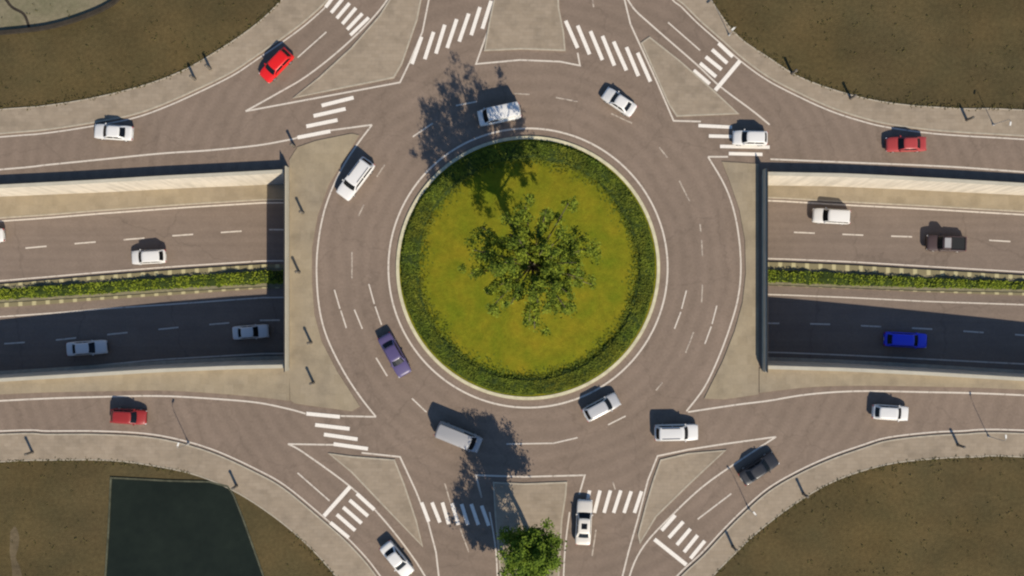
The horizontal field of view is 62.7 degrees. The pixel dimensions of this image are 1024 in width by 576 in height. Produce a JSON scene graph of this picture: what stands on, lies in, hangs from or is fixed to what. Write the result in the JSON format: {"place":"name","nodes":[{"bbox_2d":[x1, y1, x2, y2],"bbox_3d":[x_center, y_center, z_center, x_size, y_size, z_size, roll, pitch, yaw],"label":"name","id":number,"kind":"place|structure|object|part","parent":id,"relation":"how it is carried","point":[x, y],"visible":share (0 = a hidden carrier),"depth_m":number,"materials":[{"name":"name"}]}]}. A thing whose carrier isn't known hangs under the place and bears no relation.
{"place":"outdoors","nodes":[
{"label":"outdoors","id":0,"kind":"place"},
{"bbox_2d":[0,0,110,29],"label":"pale ground","id":1,"kind":"structure","parent":0,"point":[47,13],"depth_m":104.99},
{"bbox_2d":[5,0,29,27],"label":"drain channel","id":2,"kind":"object","parent":1,"relation":"on","point":[19,11],"visible":1,"depth_m":104.98,"materials":[{"name":"concrete"}]},
{"bbox_2d":[0,0,119,34],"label":"wall","id":3,"kind":"structure","parent":1,"relation":"on","point":[110,4],"depth_m":104.55,"materials":[{"name":"concrete"}]},
{"bbox_2d":[0,368,289,400],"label":"sidewalk","id":4,"kind":"structure","parent":0,"point":[272,383],"depth_m":104.91,"materials":[{"name":"concrete"}]},
{"bbox_2d":[0,0,324,132],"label":"sidewalk","id":5,"kind":"structure","parent":0,"point":[282,19],"depth_m":104.91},
{"bbox_2d":[106,479,261,575],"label":"pond water","id":6,"kind":"structure","parent":0,"point":[160,528],"depth_m":104.98,"materials":[{"name":"liquid"}]},
{"bbox_2d":[0,434,374,575],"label":"sidewalk","id":7,"kind":"structure","parent":0,"point":[337,554],"depth_m":104.91,"materials":[{"name":"concrete"}]},
{"bbox_2d":[24,450,33,455],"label":"lamp bollard","id":8,"kind":"object","parent":7,"relation":"on","point":[29,453],"visible":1,"depth_m":103.97,"materials":[{"name":"grey"}]},
{"bbox_2d":[289,134,359,410],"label":"plaza","id":9,"kind":"structure","parent":0,"point":[314,166],"depth_m":104.91,"materials":[{"name":"concrete"}]},
{"bbox_2d":[0,0,1023,575],"bbox_3d":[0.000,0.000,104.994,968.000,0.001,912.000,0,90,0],"label":"road","id":10,"kind":"structure","parent":0,"point":[434,90],"depth_m":104.99,"materials":[{"name":"asphalt"}]},
{"bbox_2d":[94,123,133,140],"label":"car","id":11,"kind":"object","parent":10,"relation":"on","point":[105,131],"visible":1,"depth_m":104.04,"materials":[{"name":"grey paint"}]},
{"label":"rear window","id":12,"kind":"part","parent":11,"relation":"part of","materials":[{"name":"black glass"}]},
{"bbox_2d":[110,408,147,425],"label":"hatchback","id":13,"kind":"object","parent":10,"relation":"on","point":[128,416],"visible":1,"depth_m":103.81,"materials":[{"name":"red paint"}]},
{"bbox_2d":[0,0,281,109],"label":"kerb","id":14,"kind":"structure","parent":10,"relation":"on","point":[148,83],"depth_m":104.89,"materials":[{"name":"concrete"}]},
{"bbox_2d":[0,0,327,133],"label":"kerb","id":15,"kind":"structure","parent":10,"relation":"on","point":[285,35],"depth_m":104.89,"materials":[{"name":"concrete"}]},
{"bbox_2d":[0,459,335,575],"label":"kerb","id":16,"kind":"structure","parent":10,"relation":"on","point":[188,473],"depth_m":104.89,"materials":[{"name":"concrete"}]},
{"bbox_2d":[0,433,376,575],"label":"kerb","id":17,"kind":"structure","parent":10,"relation":"on","point":[330,527],"depth_m":104.89,"materials":[{"name":"concrete"}]},
{"bbox_2d":[259,47,293,82],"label":"hatchback","id":18,"kind":"object","parent":10,"relation":"on","point":[277,64],"visible":1,"depth_m":103.83,"materials":[{"name":"red paint"}]},
{"bbox_2d":[297,96,353,138],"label":"crosswalk","id":19,"kind":"structure","parent":10,"relation":"on","point":[326,121],"depth_m":104.97,"materials":[{"name":"paint"}]},
{"bbox_2d":[306,412,367,450],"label":"crosswalk","id":20,"kind":"structure","parent":10,"relation":"on","point":[336,427],"depth_m":104.97,"materials":[{"name":"paint"}]},
{"bbox_2d":[323,486,351,516],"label":"stop line","id":21,"kind":"object","parent":10,"relation":"on","point":[336,501],"visible":1,"depth_m":104.97,"materials":[{"name":"paint"}]},
{"bbox_2d":[325,0,362,30],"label":"crosswalk","id":22,"kind":"structure","parent":10,"relation":"on","point":[349,15],"depth_m":104.97,"materials":[{"name":"paint"}]},
{"bbox_2d":[329,493,374,538],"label":"crosswalk","id":23,"kind":"structure","parent":10,"relation":"on","point":[352,515],"depth_m":104.97,"materials":[{"name":"paint"}]},
{"bbox_2d":[336,156,374,200],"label":"suv","id":24,"kind":"object","parent":10,"relation":"on","point":[361,171],"visible":1,"depth_m":103.52,"materials":[{"name":"grey paint"}]},
{"bbox_2d":[293,0,421,97],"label":"kerb","id":25,"kind":"structure","parent":10,"relation":"on","point":[356,42],"depth_m":104.89,"materials":[{"name":"concrete"}]},
{"bbox_2d":[296,0,419,96],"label":"traffic island","id":26,"kind":"structure","parent":10,"relation":"on","point":[377,51],"depth_m":104.91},
{"bbox_2d":[350,16,369,35],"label":"stop line","id":27,"kind":"object","parent":10,"relation":"on","point":[361,24],"visible":1,"depth_m":104.97,"materials":[{"name":"paint"}]},
{"bbox_2d":[328,453,422,546],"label":"kerb","id":28,"kind":"structure","parent":10,"relation":"on","point":[383,505],"depth_m":104.89,"materials":[{"name":"concrete"}]},
{"bbox_2d":[332,455,420,542],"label":"traffic island","id":29,"kind":"structure","parent":10,"relation":"on","point":[381,480],"depth_m":104.91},
{"bbox_2d":[378,332,410,377],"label":"car","id":30,"kind":"object","parent":10,"relation":"on","point":[396,358],"visible":1,"depth_m":104.04,"materials":[{"name":"purple paint"}]},
{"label":"rear window","id":31,"kind":"part","parent":30,"relation":"part of","materials":[{"name":"black glass"}]},
{"bbox_2d":[379,540,413,575],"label":"car","id":32,"kind":"object","parent":10,"relation":"on","point":[399,562],"visible":1,"depth_m":104.04,"materials":[{"name":"grey paint"}]},
{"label":"rear window","id":33,"kind":"part","parent":32,"relation":"part of","materials":[{"name":"black glass"}]},
{"bbox_2d":[411,0,492,63],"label":"crosswalk","id":34,"kind":"structure","parent":10,"relation":"on","point":[452,32],"depth_m":104.97,"materials":[{"name":"paint"}]},
{"bbox_2d":[420,502,489,525],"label":"crosswalk","id":35,"kind":"structure","parent":10,"relation":"on","point":[455,513],"depth_m":104.97,"materials":[{"name":"paint"}]},
{"bbox_2d":[434,421,482,452],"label":"van","id":36,"kind":"object","parent":10,"relation":"on","point":[457,436],"visible":1,"depth_m":102.86,"materials":[{"name":"grey paint"}]},
{"bbox_2d":[477,101,521,125],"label":"van","id":37,"kind":"object","parent":10,"relation":"on","point":[489,116],"visible":1,"depth_m":102.87,"materials":[{"name":"grey paint"}]},
{"bbox_2d":[0,0,1023,575],"bbox_3d":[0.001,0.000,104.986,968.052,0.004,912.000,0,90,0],"label":"edge line","id":38,"kind":"object","parent":10,"relation":"on","point":[368,406],"visible":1,"depth_m":104.99,"materials":[{"name":"paint"}]},
{"bbox_2d":[297,22,730,518],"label":"lane line","id":39,"kind":"object","parent":10,"relation":"on","point":[381,323],"visible":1,"depth_m":104.98,"materials":[{"name":"paint"}]},
{"bbox_2d":[486,0,563,48],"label":"traffic island","id":40,"kind":"structure","parent":10,"relation":"on","point":[525,23],"depth_m":104.91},
{"bbox_2d":[484,0,565,50],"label":"kerb","id":41,"kind":"structure","parent":10,"relation":"on","point":[485,49],"depth_m":104.89,"materials":[{"name":"concrete"}]},
{"bbox_2d":[351,0,702,555],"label":"worn lane line","id":42,"kind":"object","parent":10,"relation":"on","point":[658,386],"visible":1,"depth_m":104.98,"materials":[{"name":"paint"}]},
{"bbox_2d":[396,136,659,399],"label":"island kerb","id":43,"kind":"structure","parent":10,"relation":"on","point":[425,187],"depth_m":104.83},
{"bbox_2d":[399,139,656,396],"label":"lawn","id":44,"kind":"structure","parent":43,"relation":"on","point":[459,300],"depth_m":104.66,"materials":[{"name":"green plant"}]},
{"bbox_2d":[400,140,655,394],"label":"round hedge","id":45,"kind":"object","parent":44,"relation":"on","point":[442,187],"visible":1,"depth_m":104.45,"materials":[{"name":"green plant"}]},
{"bbox_2d":[457,193,602,335],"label":"roundabout tree","id":46,"kind":"object","parent":44,"relation":"on","point":[548,266],"visible":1,"depth_m":91.08,"materials":[{"name":"green plant"}]},
{"bbox_2d":[388,128,667,407],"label":"edge line","id":47,"kind":"object","parent":10,"relation":"on","point":[434,164],"visible":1,"depth_m":104.98,"materials":[{"name":"paint"}]},
{"bbox_2d":[494,483,565,575],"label":"traffic island","id":48,"kind":"structure","parent":10,"relation":"on","point":[527,505],"depth_m":104.91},
{"bbox_2d":[502,560,553,575],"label":"planting bed","id":49,"kind":"object","parent":48,"relation":"on","point":[516,569],"visible":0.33,"depth_m":104.89,"materials":[{"name":"plant"}]},
{"bbox_2d":[496,517,566,575],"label":"median tree","id":50,"kind":"object","parent":48,"relation":"on","point":[533,551],"visible":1,"depth_m":95.17,"materials":[{"name":"green plant"}]},
{"bbox_2d":[493,482,566,575],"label":"kerb","id":51,"kind":"structure","parent":10,"relation":"on","point":[527,484],"depth_m":104.89,"materials":[{"name":"concrete"}]},
{"bbox_2d":[575,499,592,544],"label":"car","id":52,"kind":"object","parent":10,"relation":"on","point":[584,508],"visible":1,"depth_m":104.04,"materials":[{"name":"white paint"}]},
{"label":"rear window","id":53,"kind":"part","parent":52,"relation":"part of","materials":[{"name":"black glass"}]},
{"bbox_2d":[582,392,620,421],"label":"car","id":54,"kind":"object","parent":10,"relation":"on","point":[607,403],"visible":1,"depth_m":103.79,"materials":[{"name":"grey paint"}]},
{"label":"rear window","id":55,"kind":"part","parent":54,"relation":"part of","materials":[{"name":"black glass"}]},
{"bbox_2d":[564,20,651,81],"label":"crosswalk","id":56,"kind":"structure","parent":10,"relation":"on","point":[618,52],"depth_m":104.97,"materials":[{"name":"paint"}]},
{"bbox_2d":[586,490,642,512],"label":"crosswalk","id":57,"kind":"structure","parent":10,"relation":"on","point":[616,501],"depth_m":104.97,"materials":[{"name":"paint"}]},
{"bbox_2d":[601,87,636,116],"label":"car","id":58,"kind":"object","parent":10,"relation":"on","point":[622,104],"visible":1,"depth_m":104.04,"materials":[{"name":"grey paint"}]},
{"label":"rear window","id":59,"kind":"part","parent":58,"relation":"part of","materials":[{"name":"black glass"}]},
{"bbox_2d":[653,538,687,565],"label":"stop line","id":60,"kind":"object","parent":10,"relation":"on","point":[669,551],"visible":1,"depth_m":104.97,"materials":[{"name":"paint"}]},
{"bbox_2d":[654,423,697,441],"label":"suv","id":61,"kind":"object","parent":10,"relation":"on","point":[677,432],"visible":1,"depth_m":103.51,"materials":[{"name":"white paint"}]},
{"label":"rear window","id":62,"kind":"part","parent":61,"relation":"part of","materials":[{"name":"black glass"}]},
{"bbox_2d":[639,451,722,540],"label":"traffic island","id":63,"kind":"structure","parent":10,"relation":"on","point":[674,477],"depth_m":104.91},
{"bbox_2d":[638,450,725,542],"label":"kerb","id":64,"kind":"structure","parent":10,"relation":"on","point":[683,489],"depth_m":104.89,"materials":[{"name":"concrete"}]},
{"bbox_2d":[661,514,705,558],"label":"crosswalk","id":65,"kind":"structure","parent":10,"relation":"on","point":[684,535],"depth_m":104.97,"materials":[{"name":"paint"}]},
{"bbox_2d":[643,39,735,114],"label":"traffic island","id":66,"kind":"structure","parent":10,"relation":"on","point":[686,91],"depth_m":104.91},
{"bbox_2d":[641,37,738,116],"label":"kerb","id":67,"kind":"structure","parent":10,"relation":"on","point":[690,70],"depth_m":104.89,"materials":[{"name":"concrete"}]},
{"bbox_2d":[693,42,733,84],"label":"crosswalk","id":68,"kind":"structure","parent":10,"relation":"on","point":[714,63],"depth_m":104.97,"materials":[{"name":"paint"}]},
{"bbox_2d":[714,59,740,90],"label":"stop line","id":69,"kind":"object","parent":10,"relation":"on","point":[728,74],"visible":1,"depth_m":104.97,"materials":[{"name":"paint"}]},
{"bbox_2d":[698,124,769,155],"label":"crosswalk","id":70,"kind":"structure","parent":10,"relation":"on","point":[734,146],"depth_m":104.97,"materials":[{"name":"paint"}]},
{"bbox_2d":[732,129,767,145],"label":"car","id":71,"kind":"object","parent":10,"relation":"on","point":[747,137],"visible":1,"depth_m":103.85,"materials":[{"name":"white paint"}]},
{"bbox_2d":[738,451,779,485],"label":"car","id":72,"kind":"object","parent":10,"relation":"on","point":[765,463],"visible":1,"depth_m":104.04,"materials":[{"name":"grey paint"}]},
{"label":"rear window","id":73,"kind":"part","parent":72,"relation":"part of","materials":[{"name":"black glass"}]},
{"bbox_2d":[677,0,1023,136],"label":"kerb","id":74,"kind":"structure","parent":10,"relation":"on","point":[722,40],"depth_m":104.89,"materials":[{"name":"concrete"}]},
{"bbox_2d":[681,432,1023,575],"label":"kerb","id":75,"kind":"structure","parent":10,"relation":"on","point":[719,538],"depth_m":104.89,"materials":[{"name":"concrete"}]},
{"bbox_2d":[713,455,1021,575],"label":"kerb","id":76,"kind":"structure","parent":10,"relation":"on","point":[849,475],"depth_m":104.89,"materials":[{"name":"concrete"}]},
{"bbox_2d":[711,0,1023,110],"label":"kerb","id":77,"kind":"structure","parent":10,"relation":"on","point":[851,94],"depth_m":104.89,"materials":[{"name":"concrete"}]},
{"bbox_2d":[871,404,908,421],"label":"car","id":78,"kind":"object","parent":10,"relation":"on","point":[898,413],"visible":1,"depth_m":103.80,"materials":[{"name":"white paint"}]},
{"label":"rear window","id":79,"kind":"part","parent":78,"relation":"part of","materials":[{"name":"black glass"}]},
{"bbox_2d":[885,135,925,152],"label":"car","id":80,"kind":"object","parent":10,"relation":"on","point":[905,144],"visible":1,"depth_m":104.04,"materials":[{"name":"red paint"}]},
{"bbox_2d":[0,0,1023,575],"bbox_3d":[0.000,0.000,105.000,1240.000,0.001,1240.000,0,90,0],"label":"ground","id":81,"kind":"structure","parent":0,"point":[116,46],"depth_m":105.00,"materials":[{"name":"soil"}]},
{"bbox_2d":[10,527,21,575],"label":"bare soil","id":82,"kind":"structure","parent":81,"relation":"on","point":[14,545],"depth_m":104.99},
{"bbox_2d":[0,169,283,196],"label":"retaining wall","id":83,"kind":"structure","parent":81,"relation":"on","point":[263,177],"depth_m":106.02,"materials":[{"name":"concrete"}]},
{"bbox_2d":[0,359,283,381],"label":"retaining wall","id":84,"kind":"structure","parent":81,"relation":"on","point":[246,364],"depth_m":104.93,"materials":[{"name":"concrete"}]},
{"bbox_2d":[104,477,263,575],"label":"pond edging","id":85,"kind":"object","parent":81,"relation":"on","point":[241,514],"visible":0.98,"depth_m":104.88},
{"bbox_2d":[0,0,1023,575],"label":"weeds","id":86,"kind":"object","parent":81,"relation":"on","point":[746,42],"visible":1,"depth_m":104.87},
{"bbox_2d":[284,166,767,372],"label":"parapet","id":87,"kind":"structure","parent":81,"relation":"on","point":[764,269],"depth_m":103.76,"materials":[{"name":"concrete"}]},
{"bbox_2d":[768,172,1023,194],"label":"retaining wall","id":88,"kind":"structure","parent":81,"relation":"on","point":[876,181],"depth_m":106.00,"materials":[{"name":"concrete"}]},
{"bbox_2d":[768,361,1023,380],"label":"retaining wall","id":89,"kind":"structure","parent":81,"relation":"on","point":[797,365],"depth_m":104.91,"materials":[{"name":"concrete"}]},
{"bbox_2d":[0,198,1023,370],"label":"sunken road","id":90,"kind":"structure","parent":0,"point":[194,334],"depth_m":110.35,"materials":[{"name":"asphalt"}]},
{"bbox_2d":[0,228,5,242],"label":"car","id":91,"kind":"object","parent":90,"relation":"on","point":[2,235],"visible":1,"depth_m":108.77,"materials":[{"name":"grey paint"}]},
{"bbox_2d":[66,340,107,355],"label":"car","id":92,"kind":"object","parent":90,"relation":"on","point":[79,348],"visible":1,"depth_m":109.17,"materials":[{"name":"grey paint"}]},
{"bbox_2d":[131,249,166,264],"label":"car","id":93,"kind":"object","parent":90,"relation":"on","point":[154,256],"visible":1,"depth_m":109.24,"materials":[{"name":"grey paint"}]},
{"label":"rear window","id":94,"kind":"part","parent":93,"relation":"part of","materials":[{"name":"black glass"}]},
{"bbox_2d":[232,324,269,339],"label":"car","id":95,"kind":"object","parent":90,"relation":"on","point":[251,331],"visible":1,"depth_m":109.98,"materials":[{"name":"grey paint"}]},
{"bbox_2d":[0,267,1023,302],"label":"planting bed","id":96,"kind":"object","parent":90,"relation":"on","point":[282,285],"visible":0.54,"depth_m":110.23,"materials":[{"name":"plant"}]},
{"bbox_2d":[0,270,283,299],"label":"median hedge","id":97,"kind":"object","parent":96,"relation":"on","point":[220,280],"visible":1,"depth_m":109.80,"materials":[{"name":"green plant"}]},
{"bbox_2d":[768,269,1023,289],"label":"median hedge","id":98,"kind":"object","parent":96,"relation":"on","point":[810,277],"visible":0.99,"depth_m":109.81,"materials":[{"name":"green plant"}]},
{"bbox_2d":[0,262,1023,285],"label":"kerb","id":99,"kind":"structure","parent":90,"relation":"on","point":[812,266],"depth_m":110.21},
{"bbox_2d":[0,356,1023,374],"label":"kerb","id":100,"kind":"structure","parent":90,"relation":"on","point":[282,357],"depth_m":110.16,"materials":[{"name":"concrete"}]},
{"bbox_2d":[0,285,1023,306],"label":"kerb","id":101,"kind":"structure","parent":90,"relation":"on","point":[12,304],"depth_m":109.93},
{"bbox_2d":[0,197,1023,218],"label":"kerb","id":102,"kind":"structure","parent":90,"relation":"on","point":[283,199],"depth_m":110.18,"materials":[{"name":"concrete"}]},
{"bbox_2d":[0,200,1023,221],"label":"edge line","id":103,"kind":"object","parent":90,"relation":"on","point":[283,202],"visible":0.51,"depth_m":110.35,"materials":[{"name":"paint"}]},
{"bbox_2d":[0,258,1023,280],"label":"edge line","id":104,"kind":"object","parent":90,"relation":"on","point":[283,260],"visible":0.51,"depth_m":110.35,"materials":[{"name":"paint"}]},
{"bbox_2d":[0,294,1023,316],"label":"edge line","id":105,"kind":"object","parent":90,"relation":"on","point":[283,297],"visible":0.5,"depth_m":110.34,"materials":[{"name":"paint"}]},
{"bbox_2d":[4,319,1023,343],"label":"lane line","id":106,"kind":"object","parent":90,"relation":"on","point":[279,320],"visible":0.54,"depth_m":110.40,"materials":[{"name":"paint"}]},
{"bbox_2d":[25,229,1009,248],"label":"lane line","id":107,"kind":"object","parent":90,"relation":"on","point":[283,229],"visible":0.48,"depth_m":110.38,"materials":[{"name":"paint"}]},
{"bbox_2d":[101,352,1023,364],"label":"edge line","id":108,"kind":"object","parent":90,"relation":"on","point":[768,352],"visible":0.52,"depth_m":110.47,"materials":[{"name":"paint"}]},
{"bbox_2d":[811,207,850,224],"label":"suv","id":109,"kind":"object","parent":90,"relation":"on","point":[825,215],"visible":1,"depth_m":109.19,"materials":[{"name":"grey paint"}]},
{"bbox_2d":[883,331,926,348],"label":"car","id":110,"kind":"object","parent":90,"relation":"on","point":[904,339],"visible":1,"depth_m":109.08,"materials":[{"name":"blue paint"}]},
{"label":"rear window","id":111,"kind":"part","parent":110,"relation":"part of","materials":[{"name":"black glass"}]},
{"bbox_2d":[925,234,966,251],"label":"pickup truck","id":112,"kind":"object","parent":90,"relation":"on","point":[949,243],"visible":1,"depth_m":109.05,"materials":[{"name":"grey paint"}]},
{"bbox_2d":[0,184,1023,216],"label":"sidewalk","id":113,"kind":"structure","parent":0,"point":[33,205],"depth_m":110.14,"materials":[{"name":"concrete"}]},
{"bbox_2d":[704,162,758,398],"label":"sidewalk","id":114,"kind":"structure","parent":0,"point":[737,375],"depth_m":104.91,"materials":[{"name":"concrete"}]},
{"bbox_2d":[680,0,1023,134],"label":"sidewalk","id":115,"kind":"structure","parent":0,"point":[711,18],"depth_m":104.91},
{"bbox_2d":[684,434,1023,575],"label":"sidewalk","id":116,"kind":"structure","parent":0,"point":[769,507],"depth_m":104.91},
{"bbox_2d":[759,368,1023,392],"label":"sidewalk","id":117,"kind":"structure","parent":0,"point":[775,379],"depth_m":104.91,"materials":[{"name":"concrete"}]}
]}

